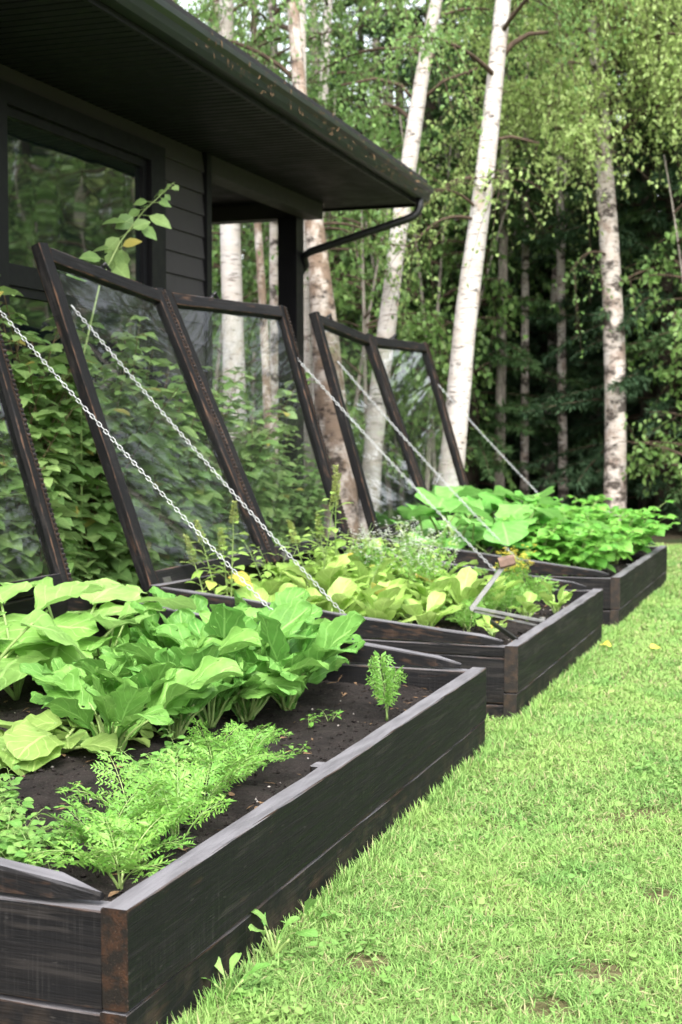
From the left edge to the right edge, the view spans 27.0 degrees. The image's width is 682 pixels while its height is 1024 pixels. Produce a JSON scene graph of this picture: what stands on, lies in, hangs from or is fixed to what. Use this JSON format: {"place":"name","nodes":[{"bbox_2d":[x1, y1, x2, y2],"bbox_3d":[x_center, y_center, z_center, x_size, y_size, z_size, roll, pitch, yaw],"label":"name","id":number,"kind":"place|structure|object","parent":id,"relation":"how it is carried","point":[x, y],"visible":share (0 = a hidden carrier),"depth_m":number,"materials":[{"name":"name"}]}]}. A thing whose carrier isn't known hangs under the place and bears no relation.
{"place":"outdoors","nodes":[
{"label":"outdoors","id":0,"kind":"place"},
{"bbox_2d":[167,542,681,1023],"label":"lawn","id":1,"kind":"structure","parent":0,"point":[540,1005],"depth_m":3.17,"materials":[{"name":"green plant"}]},
{"bbox_2d":[0,596,485,1023],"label":"raised bed","id":2,"kind":"object","parent":1,"relation":"on","point":[151,949],"visible":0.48,"depth_m":3.03,"materials":[{"name":"brown wood"}]},
{"bbox_2d":[0,330,72,602],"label":"cold frame lid","id":3,"kind":"object","parent":2,"relation":"attached to","point":[31,474],"visible":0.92,"depth_m":5.73,"materials":[{"name":"brown wood"}]},
{"bbox_2d":[0,310,272,609],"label":"lid chain","id":4,"kind":"object","parent":2,"relation":"attached to","point":[115,442],"visible":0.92,"depth_m":5.61,"materials":[{"name":"metal"}]},
{"bbox_2d":[0,675,433,901],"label":"soil","id":5,"kind":"structure","parent":2,"relation":"in","point":[362,715],"depth_m":4.13,"materials":[{"name":"soil"}]},
{"bbox_2d":[0,819,64,870],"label":"leafy herb","id":6,"kind":"object","parent":5,"relation":"on","point":[19,855],"visible":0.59,"depth_m":3.05,"materials":[{"name":"green plant"}]},
{"bbox_2d":[0,609,85,659],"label":"squash plant","id":7,"kind":"object","parent":5,"relation":"on","point":[43,621],"visible":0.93,"depth_m":4.84,"materials":[{"name":"green plant"}]},
{"bbox_2d":[0,581,105,700],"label":"squash plant","id":8,"kind":"object","parent":5,"relation":"on","point":[76,627],"visible":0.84,"depth_m":5.07,"materials":[{"name":"green plant"}]},
{"bbox_2d":[3,716,137,771],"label":"squash plant","id":9,"kind":"object","parent":5,"relation":"on","point":[31,748],"visible":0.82,"depth_m":4.06,"materials":[{"name":"green plant"}]},
{"bbox_2d":[19,653,141,719],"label":"turnip plant","id":10,"kind":"object","parent":5,"relation":"on","point":[118,669],"visible":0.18,"depth_m":4.52,"materials":[{"name":"green plant"}]},
{"bbox_2d":[23,709,164,748],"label":"squash plant","id":11,"kind":"object","parent":5,"relation":"on","point":[48,720],"visible":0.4,"depth_m":4.31,"materials":[{"name":"green plant"}]},
{"bbox_2d":[0,576,195,671],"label":"squash plant","id":12,"kind":"object","parent":5,"relation":"on","point":[69,654],"visible":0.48,"depth_m":5.31,"materials":[{"name":"green plant"}]},
{"bbox_2d":[20,806,177,889],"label":"carrot plant","id":13,"kind":"object","parent":5,"relation":"on","point":[126,860],"visible":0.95,"depth_m":2.97,"materials":[{"name":"green plant"}]},
{"bbox_2d":[48,786,161,862],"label":"carrot plant","id":14,"kind":"object","parent":5,"relation":"on","point":[117,807],"visible":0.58,"depth_m":3.20,"materials":[{"name":"green plant"}]},
{"bbox_2d":[54,748,171,821],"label":"carrot plant","id":15,"kind":"object","parent":5,"relation":"on","point":[128,771],"visible":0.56,"depth_m":3.43,"materials":[{"name":"green plant"}]},
{"bbox_2d":[80,601,165,675],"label":"plant","id":16,"kind":"object","parent":5,"relation":"on","point":[105,622],"visible":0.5,"depth_m":5.13,"materials":[{"name":"green plant"}]},
{"bbox_2d":[32,656,221,727],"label":"turnip plant","id":17,"kind":"object","parent":5,"relation":"on","point":[154,672],"visible":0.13,"depth_m":4.35,"materials":[{"name":"green plant"}]},
{"bbox_2d":[53,794,204,864],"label":"carrot plant","id":18,"kind":"object","parent":5,"relation":"on","point":[195,802],"visible":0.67,"depth_m":3.12,"materials":[{"name":"green plant"}]},
{"bbox_2d":[41,655,243,755],"bbox_3d":[-0.628,0.580,4.245,0.591,0.298,0.593,3,4,39],"label":"turnip plant","id":19,"kind":"object","parent":5,"relation":"on","point":[122,706],"visible":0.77,"depth_m":4.17,"materials":[{"name":"green plant"}]},
{"bbox_2d":[72,626,261,673],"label":"turnip plant","id":20,"kind":"object","parent":5,"relation":"on","point":[236,638],"visible":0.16,"depth_m":4.70,"materials":[{"name":"green plant"}]},
{"bbox_2d":[95,636,267,739],"bbox_3d":[-0.521,0.545,4.528,0.447,0.332,0.503,1,3,18],"label":"turnip plant","id":21,"kind":"object","parent":5,"relation":"on","point":[194,706],"visible":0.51,"depth_m":4.38,"materials":[{"name":"green plant"}]},
{"bbox_2d":[129,747,234,838],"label":"carrot plant","id":22,"kind":"object","parent":5,"relation":"on","point":[168,798],"visible":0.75,"depth_m":3.36,"materials":[{"name":"green plant"}]},
{"bbox_2d":[129,601,257,650],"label":"turnip plant","id":23,"kind":"object","parent":5,"relation":"on","point":[182,615],"visible":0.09,"depth_m":5.20,"materials":[{"name":"green plant"}]},
{"bbox_2d":[136,751,267,821],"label":"carrot plant","id":24,"kind":"object","parent":5,"relation":"on","point":[215,788],"visible":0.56,"depth_m":3.55,"materials":[{"name":"green plant"}]},
{"bbox_2d":[115,643,302,728],"bbox_3d":[-0.455,0.555,4.640,0.553,0.295,0.467,-2,4,-36],"label":"turnip plant","id":25,"kind":"object","parent":5,"relation":"on","point":[214,711],"visible":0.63,"depth_m":4.59,"materials":[{"name":"green plant"}]},
{"bbox_2d":[174,717,255,764],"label":"carrot plant","id":26,"kind":"object","parent":5,"relation":"on","point":[232,738],"visible":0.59,"depth_m":4.01,"materials":[{"name":"green plant"}]},
{"bbox_2d":[161,735,280,785],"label":"carrot plant","id":27,"kind":"object","parent":5,"relation":"on","point":[234,762],"visible":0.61,"depth_m":3.78,"materials":[{"name":"green plant"}]},
{"bbox_2d":[152,597,318,704],"bbox_3d":[-0.372,0.489,4.962,0.680,0.396,0.407,3,4,38],"label":"turnip plant","id":28,"kind":"object","parent":5,"relation":"on","point":[296,615],"visible":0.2,"depth_m":4.93,"materials":[{"name":"green plant"}]},
{"bbox_2d":[196,724,295,778],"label":"carrot plant","id":29,"kind":"object","parent":5,"relation":"on","point":[258,745],"visible":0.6,"depth_m":3.96,"materials":[{"name":"green plant"}]},
{"bbox_2d":[170,626,333,722],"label":"turnip plant","id":30,"kind":"object","parent":5,"relation":"on","point":[245,710],"visible":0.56,"depth_m":4.68,"materials":[{"name":"green plant"}]},
{"bbox_2d":[256,611,365,710],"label":"turnip plant","id":31,"kind":"object","parent":5,"relation":"on","point":[322,648],"visible":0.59,"depth_m":4.76,"materials":[{"name":"green plant"}]},
{"bbox_2d":[365,651,406,720],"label":"carrot plant","id":32,"kind":"object","parent":5,"relation":"on","point":[389,674],"visible":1,"depth_m":4.69,"materials":[{"name":"green plant"}]},
{"bbox_2d":[248,909,317,956],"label":"lawn weed","id":33,"kind":"object","parent":1,"relation":"on","point":[312,932],"visible":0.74,"depth_m":3.15,"materials":[{"name":"green plant"}]},
{"bbox_2d":[149,548,602,719],"bbox_3d":[0.297,0.586,7.077,1.662,0.637,2.220,1,3,19],"label":"raised bed","id":34,"kind":"object","parent":1,"relation":"on","point":[523,670],"visible":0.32,"depth_m":6.03,"materials":[{"name":"brown wood"}]},
{"bbox_2d":[31,242,274,591],"bbox_3d":[-0.870,-0.456,6.842,0.755,1.568,1.091,1,3,19],"label":"cold frame lid","id":35,"kind":"object","parent":34,"relation":"attached to","point":[49,262],"visible":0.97,"depth_m":6.55,"materials":[{"name":"brown wood"}]},
{"bbox_2d":[164,289,352,563],"bbox_3d":[-0.444,-0.487,7.851,0.720,1.455,1.097,1,3,19],"label":"cold frame lid","id":36,"kind":"object","parent":34,"relation":"attached to","point":[279,314],"visible":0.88,"depth_m":8.09,"materials":[{"name":"brown wood"}]},
{"bbox_2d":[347,601,567,644],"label":"soil","id":37,"kind":"structure","parent":34,"relation":"in","point":[517,629],"depth_m":6.95,"materials":[{"name":"soil"}]},
{"bbox_2d":[179,501,249,596],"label":"amaranth plant","id":38,"kind":"object","parent":37,"relation":"on","point":[211,584],"visible":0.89,"depth_m":6.49,"materials":[{"name":"green plant"}]},
{"bbox_2d":[280,465,357,586],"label":"amaranth plant","id":39,"kind":"object","parent":37,"relation":"on","point":[340,542],"visible":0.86,"depth_m":6.82,"materials":[{"name":"green plant"}]},
{"bbox_2d":[279,553,372,605],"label":"chard plant","id":40,"kind":"object","parent":37,"relation":"on","point":[325,579],"visible":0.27,"depth_m":6.59,"materials":[{"name":"green plant"}]},
{"bbox_2d":[294,577,384,616],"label":"chard plant","id":41,"kind":"object","parent":37,"relation":"on","point":[338,586],"visible":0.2,"depth_m":6.23,"materials":[{"name":"green plant"}]},
{"bbox_2d":[321,558,424,592],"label":"chard plant","id":42,"kind":"object","parent":37,"relation":"on","point":[361,570],"visible":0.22,"depth_m":7.00,"materials":[{"name":"green plant"}]},
{"bbox_2d":[336,582,416,638],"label":"chard plant","id":43,"kind":"object","parent":37,"relation":"on","point":[387,604],"visible":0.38,"depth_m":6.17,"materials":[{"name":"green plant"}]},
{"bbox_2d":[340,520,424,619],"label":"flowering herb","id":44,"kind":"object","parent":37,"relation":"on","point":[372,559],"visible":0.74,"depth_m":7.17,"materials":[{"name":"green plant"}]},
{"bbox_2d":[386,529,458,622],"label":"flowering herb","id":45,"kind":"object","parent":37,"relation":"on","point":[421,568],"visible":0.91,"depth_m":6.98,"materials":[{"name":"green plant"}]},
{"bbox_2d":[395,591,462,626],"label":"chard plant","id":46,"kind":"object","parent":37,"relation":"on","point":[413,606],"visible":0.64,"depth_m":6.45,"materials":[{"name":"green plant"}]},
{"bbox_2d":[426,566,492,628],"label":"chard plant","id":47,"kind":"object","parent":37,"relation":"on","point":[466,585],"visible":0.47,"depth_m":6.81,"materials":[{"name":"green plant"}]},
{"bbox_2d":[469,554,544,640],"bbox_3d":[0.702,0.377,6.324,0.326,0.358,0.708,1,3,19],"label":"lid stay","id":48,"kind":"object","parent":34,"relation":"attached to","point":[504,562],"visible":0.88,"depth_m":6.45,"materials":[{"name":"metal"}]},
{"bbox_2d":[375,515,666,625],"bbox_3d":[1.342,0.393,9.895,1.544,0.611,2.500,1,3,19],"label":"raised bed","id":49,"kind":"object","parent":1,"relation":"on","point":[628,588],"visible":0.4,"depth_m":8.74,"materials":[{"name":"brown wood"}]},
{"bbox_2d":[309,311,432,539],"bbox_3d":[0.220,-0.577,9.565,0.542,1.482,1.211,1,3,19],"label":"cold frame lid","id":50,"kind":"object","parent":49,"relation":"attached to","point":[321,324],"visible":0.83,"depth_m":9.06,"materials":[{"name":"brown wood"}]},
{"bbox_2d":[371,334,468,520],"bbox_3d":[0.626,-0.643,10.728,0.545,1.395,1.250,1,3,19],"label":"cold frame lid","id":51,"kind":"object","parent":49,"relation":"attached to","point":[394,343],"visible":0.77,"depth_m":11.23,"materials":[{"name":"brown wood"}]},
{"bbox_2d":[473,549,647,577],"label":"soil","id":52,"kind":"structure","parent":49,"relation":"in","point":[620,566],"depth_m":10.16,"materials":[{"name":"soil"}]},
{"bbox_2d":[375,503,492,545],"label":"squash plant","id":53,"kind":"object","parent":52,"relation":"on","point":[403,511],"visible":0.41,"depth_m":9.19,"materials":[{"name":"green plant"}]},
{"bbox_2d":[405,487,504,550],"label":"squash plant","id":54,"kind":"object","parent":52,"relation":"on","point":[487,499],"visible":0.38,"depth_m":9.48,"materials":[{"name":"green plant"}]},
{"bbox_2d":[439,506,578,555],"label":"squash plant","id":55,"kind":"object","parent":52,"relation":"on","point":[508,533],"visible":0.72,"depth_m":8.88,"materials":[{"name":"green plant"}]},
{"bbox_2d":[490,515,569,574],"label":"bean plant","id":56,"kind":"object","parent":52,"relation":"on","point":[538,549],"visible":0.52,"depth_m":8.86,"materials":[{"name":"green plant"}]},
{"bbox_2d":[494,503,610,559],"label":"squash plant","id":57,"kind":"object","parent":52,"relation":"on","point":[517,510],"visible":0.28,"depth_m":9.40,"materials":[{"name":"green plant"}]},
{"bbox_2d":[550,526,623,576],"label":"bean plant","id":58,"kind":"object","parent":52,"relation":"on","point":[582,556],"visible":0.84,"depth_m":8.72,"materials":[{"name":"green plant"}]},
{"bbox_2d":[543,513,644,576],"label":"bean plant","id":59,"kind":"object","parent":52,"relation":"on","point":[624,543],"visible":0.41,"depth_m":8.94,"materials":[{"name":"green plant"}]},
{"bbox_2d":[318,493,681,542],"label":"forest floor","id":60,"kind":"structure","parent":0,"point":[673,535],"depth_m":16.92,"materials":[{"name":"brown soil"}]},
{"bbox_2d":[0,317,88,582],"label":"raspberry bush","id":61,"kind":"object","parent":60,"relation":"on","point":[57,366],"visible":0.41,"depth_m":6.79,"materials":[{"name":"green plant"}]},
{"bbox_2d":[0,289,118,580],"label":"raspberry bush","id":62,"kind":"object","parent":60,"relation":"on","point":[13,557],"visible":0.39,"depth_m":6.94,"materials":[{"name":"green plant"}]},
{"bbox_2d":[0,305,211,581],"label":"raspberry bush","id":63,"kind":"object","parent":60,"relation":"on","point":[109,530],"visible":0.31,"depth_m":7.54,"materials":[{"name":"green plant"}]},
{"bbox_2d":[66,182,178,580],"bbox_3d":[-1.137,-0.560,7.743,0.306,2.577,0.820,3,4,43],"label":"raspberry shoot","id":64,"kind":"object","parent":60,"relation":"on","point":[117,260],"visible":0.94,"depth_m":7.68,"materials":[{"name":"green plant"}]},
{"bbox_2d":[14,315,254,601],"bbox_3d":[-1.179,-0.216,8.335,0.789,1.828,2.302,1,3,19],"label":"raspberry bush","id":65,"kind":"object","parent":60,"relation":"on","point":[153,513],"visible":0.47,"depth_m":8.12,"materials":[{"name":"green plant"}]},
{"bbox_2d":[111,364,315,564],"bbox_3d":[-0.871,-0.139,8.946,0.870,1.604,2.145,2,4,30],"label":"raspberry bush","id":66,"kind":"object","parent":60,"relation":"on","point":[220,513],"visible":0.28,"depth_m":8.99,"materials":[{"name":"green plant"}]},
{"bbox_2d":[0,0,433,508],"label":"house","id":67,"kind":"structure","parent":60,"relation":"on","point":[109,109],"depth_m":8.64,"materials":[{"name":"black wood"}]},
{"bbox_2d":[0,79,166,453],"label":"window","id":68,"kind":"structure","parent":67,"relation":"in","point":[65,172],"depth_m":8.30,"materials":[{"name":"black glass"}]},
{"bbox_2d":[175,394,303,551],"bbox_3d":[-0.644,-0.100,9.830,0.799,1.424,1.683,1,3,19],"label":"raspberry bush","id":69,"kind":"object","parent":60,"relation":"on","point":[266,503],"visible":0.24,"depth_m":9.75,"materials":[{"name":"green plant"}]},
{"bbox_2d":[212,222,269,418],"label":"young tree","id":70,"kind":"object","parent":60,"relation":"on","point":[217,346],"visible":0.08,"depth_m":18.80,"materials":[{"name":"green plant"}]},
{"bbox_2d":[189,0,316,539],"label":"birch tree","id":71,"kind":"object","parent":60,"relation":"on","point":[307,329],"visible":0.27,"depth_m":14.25,"materials":[{"name":"white plant"}]},
{"bbox_2d":[172,0,382,452],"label":"birch tree","id":72,"kind":"object","parent":60,"relation":"on","point":[231,289],"visible":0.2,"depth_m":15.31,"materials":[{"name":"white plant"}]},
{"bbox_2d":[212,222,349,456],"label":"young tree","id":73,"kind":"object","parent":60,"relation":"on","point":[254,353],"visible":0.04,"depth_m":22.80,"materials":[{"name":"green plant"}]},
{"bbox_2d":[262,444,337,543],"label":"raspberry bush","id":74,"kind":"object","parent":60,"relation":"on","point":[302,520],"visible":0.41,"depth_m":10.57,"materials":[{"name":"green plant"}]},
{"bbox_2d":[191,0,413,530],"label":"birch tree","id":75,"kind":"object","parent":60,"relation":"on","point":[265,363],"visible":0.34,"depth_m":16.16,"materials":[{"name":"white plant"}]},
{"bbox_2d":[212,145,396,443],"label":"young tree","id":76,"kind":"object","parent":60,"relation":"on","point":[249,265],"visible":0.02,"depth_m":19.69,"materials":[{"name":"green plant"}]},
{"bbox_2d":[219,99,402,463],"bbox_3d":[-0.093,-2.817,19.687,3.349,5.811,3.112,-3,4,-42],"label":"young tree","id":77,"kind":"object","parent":60,"relation":"on","point":[329,234],"visible":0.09,"depth_m":19.01,"materials":[{"name":"green plant"}]},
{"bbox_2d":[175,0,454,548],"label":"birch tree","id":78,"kind":"object","parent":60,"relation":"on","point":[321,297],"visible":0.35,"depth_m":13.80,"materials":[{"name":"white plant"}]},
{"bbox_2d":[203,0,453,486],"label":"birch tree","id":79,"kind":"object","parent":60,"relation":"on","point":[273,243],"visible":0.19,"depth_m":16.95,"materials":[{"name":"white plant"}]},
{"bbox_2d":[194,0,471,487],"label":"birch tree","id":80,"kind":"object","parent":60,"relation":"on","point":[327,44],"visible":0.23,"depth_m":18.20,"materials":[{"name":"green plant"}]},
{"bbox_2d":[256,0,420,496],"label":"spruce tree","id":81,"kind":"object","parent":60,"relation":"on","point":[358,40],"visible":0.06,"depth_m":21.01,"materials":[{"name":"green plant"}]},
{"bbox_2d":[258,124,479,492],"bbox_3d":[0.368,-1.971,16.393,2.512,4.478,2.704,2,4,31],"label":"young tree","id":82,"kind":"object","parent":60,"relation":"on","point":[363,369],"visible":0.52,"depth_m":16.12,"materials":[{"name":"green plant"}]},
{"bbox_2d":[330,101,477,520],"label":"young tree","id":83,"kind":"object","parent":60,"relation":"on","point":[340,303],"visible":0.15,"depth_m":18.01,"materials":[{"name":"green plant"}]},
{"bbox_2d":[330,0,509,502],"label":"spruce tree","id":84,"kind":"object","parent":60,"relation":"on","point":[384,10],"visible":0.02,"depth_m":23.21,"materials":[{"name":"green plant"}]},
{"bbox_2d":[205,0,675,491],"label":"birch tree","id":85,"kind":"object","parent":60,"relation":"on","point":[250,225],"visible":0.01,"depth_m":27.12,"materials":[{"name":"green plant"}]},
{"bbox_2d":[346,115,564,493],"bbox_3d":[1.414,-2.326,17.355,2.930,5.084,2.723,2,4,36],"label":"young tree","id":86,"kind":"object","parent":60,"relation":"on","point":[482,327],"visible":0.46,"depth_m":17.40,"materials":[{"name":"green plant"}]},
{"bbox_2d":[272,0,641,541],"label":"birch tree","id":87,"kind":"object","parent":60,"relation":"on","point":[375,417],"visible":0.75,"depth_m":14.14,"materials":[{"name":"white plant"}]},
{"bbox_2d":[329,0,599,508],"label":"spruce tree","id":88,"kind":"object","parent":60,"relation":"on","point":[430,105],"visible":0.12,"depth_m":19.49,"materials":[{"name":"green plant"}]},
{"bbox_2d":[345,0,597,504],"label":"spruce tree","id":89,"kind":"object","parent":60,"relation":"on","point":[475,441],"visible":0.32,"depth_m":18.08,"materials":[{"name":"green plant"}]},
{"bbox_2d":[350,101,595,468],"bbox_3d":[1.777,-2.900,19.934,3.957,5.951,2.861,2,4,33],"label":"young tree","id":90,"kind":"object","parent":60,"relation":"on","point":[569,266],"visible":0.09,"depth_m":19.56,"materials":[{"name":"green plant"}]},
{"bbox_2d":[348,2,597,500],"bbox_3d":[1.988,-5.770,21.746,4.050,11.538,4.709,1,3,14],"label":"spruce tree","id":91,"kind":"object","parent":60,"relation":"on","point":[533,352],"visible":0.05,"depth_m":21.11,"materials":[{"name":"green plant"}]},
{"bbox_2d":[332,0,652,486],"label":"birch tree","id":92,"kind":"object","parent":60,"relation":"on","point":[459,384],"visible":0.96,"depth_m":13.30,"materials":[{"name":"white plant"}]},
{"bbox_2d":[381,0,617,516],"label":"slender tree","id":93,"kind":"object","parent":60,"relation":"on","point":[499,478],"visible":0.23,"depth_m":17.94,"materials":[{"name":"grey plant"}]},
{"bbox_2d":[386,4,631,503],"bbox_3d":[2.896,-5.815,22.002,4.070,11.598,4.733,-2,4,-30],"label":"spruce tree","id":94,"kind":"object","parent":60,"relation":"on","point":[536,333],"visible":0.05,"depth_m":21.87,"materials":[{"name":"green plant"}]},
{"bbox_2d":[381,0,651,501],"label":"slender tree","id":95,"kind":"object","parent":60,"relation":"on","point":[524,453],"visible":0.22,"depth_m":18.55,"materials":[{"name":"grey plant"}]},
{"bbox_2d":[408,4,660,499],"bbox_3d":[3.653,-6.235,21.197,4.936,12.488,4.698,3,4,38],"label":"tall birch","id":96,"kind":"object","parent":60,"relation":"on","point":[550,466],"visible":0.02,"depth_m":20.89,"materials":[{"name":"grey plant"}]},
{"bbox_2d":[461,24,637,499],"bbox_3d":[3.375,-5.385,22.601,3.746,10.768,4.363,1,3,14],"label":"spruce tree","id":97,"kind":"object","parent":60,"relation":"on","point":[542,350],"visible":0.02,"depth_m":22.69,"materials":[{"name":"green plant"}]},
{"bbox_2d":[417,0,681,520],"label":"birch tree","id":98,"kind":"object","parent":60,"relation":"on","point":[660,85],"visible":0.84,"depth_m":15.23,"materials":[{"name":"green plant"}]},
{"bbox_2d":[445,1,660,504],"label":"slender tree","id":99,"kind":"object","parent":60,"relation":"on","point":[562,420],"visible":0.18,"depth_m":18.35,"materials":[{"name":"green plant"}]},
{"bbox_2d":[487,0,661,505],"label":"spruce tree","id":100,"kind":"object","parent":60,"relation":"on","point":[584,326],"visible":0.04,"depth_m":22.20,"materials":[{"name":"green plant"}]},
{"bbox_2d":[505,0,681,522],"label":"spruce tree","id":101,"kind":"object","parent":60,"relation":"on","point":[656,217],"visible":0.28,"depth_m":17.76,"materials":[{"name":"green plant"}]},
{"bbox_2d":[515,4,681,531],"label":"spruce tree","id":102,"kind":"object","parent":60,"relation":"on","point":[633,382],"visible":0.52,"depth_m":16.95,"materials":[{"name":"green plant"}]},
{"bbox_2d":[567,80,681,504],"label":"spruce tree","id":103,"kind":"object","parent":60,"relation":"on","point":[658,340],"visible":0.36,"depth_m":16.80,"materials":[{"name":"green plant"}]},
{"bbox_2d":[619,154,681,499],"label":"young tree","id":104,"kind":"object","parent":60,"relation":"on","point":[655,278],"visible":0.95,"depth_m":15.73,"materials":[{"name":"green plant"}]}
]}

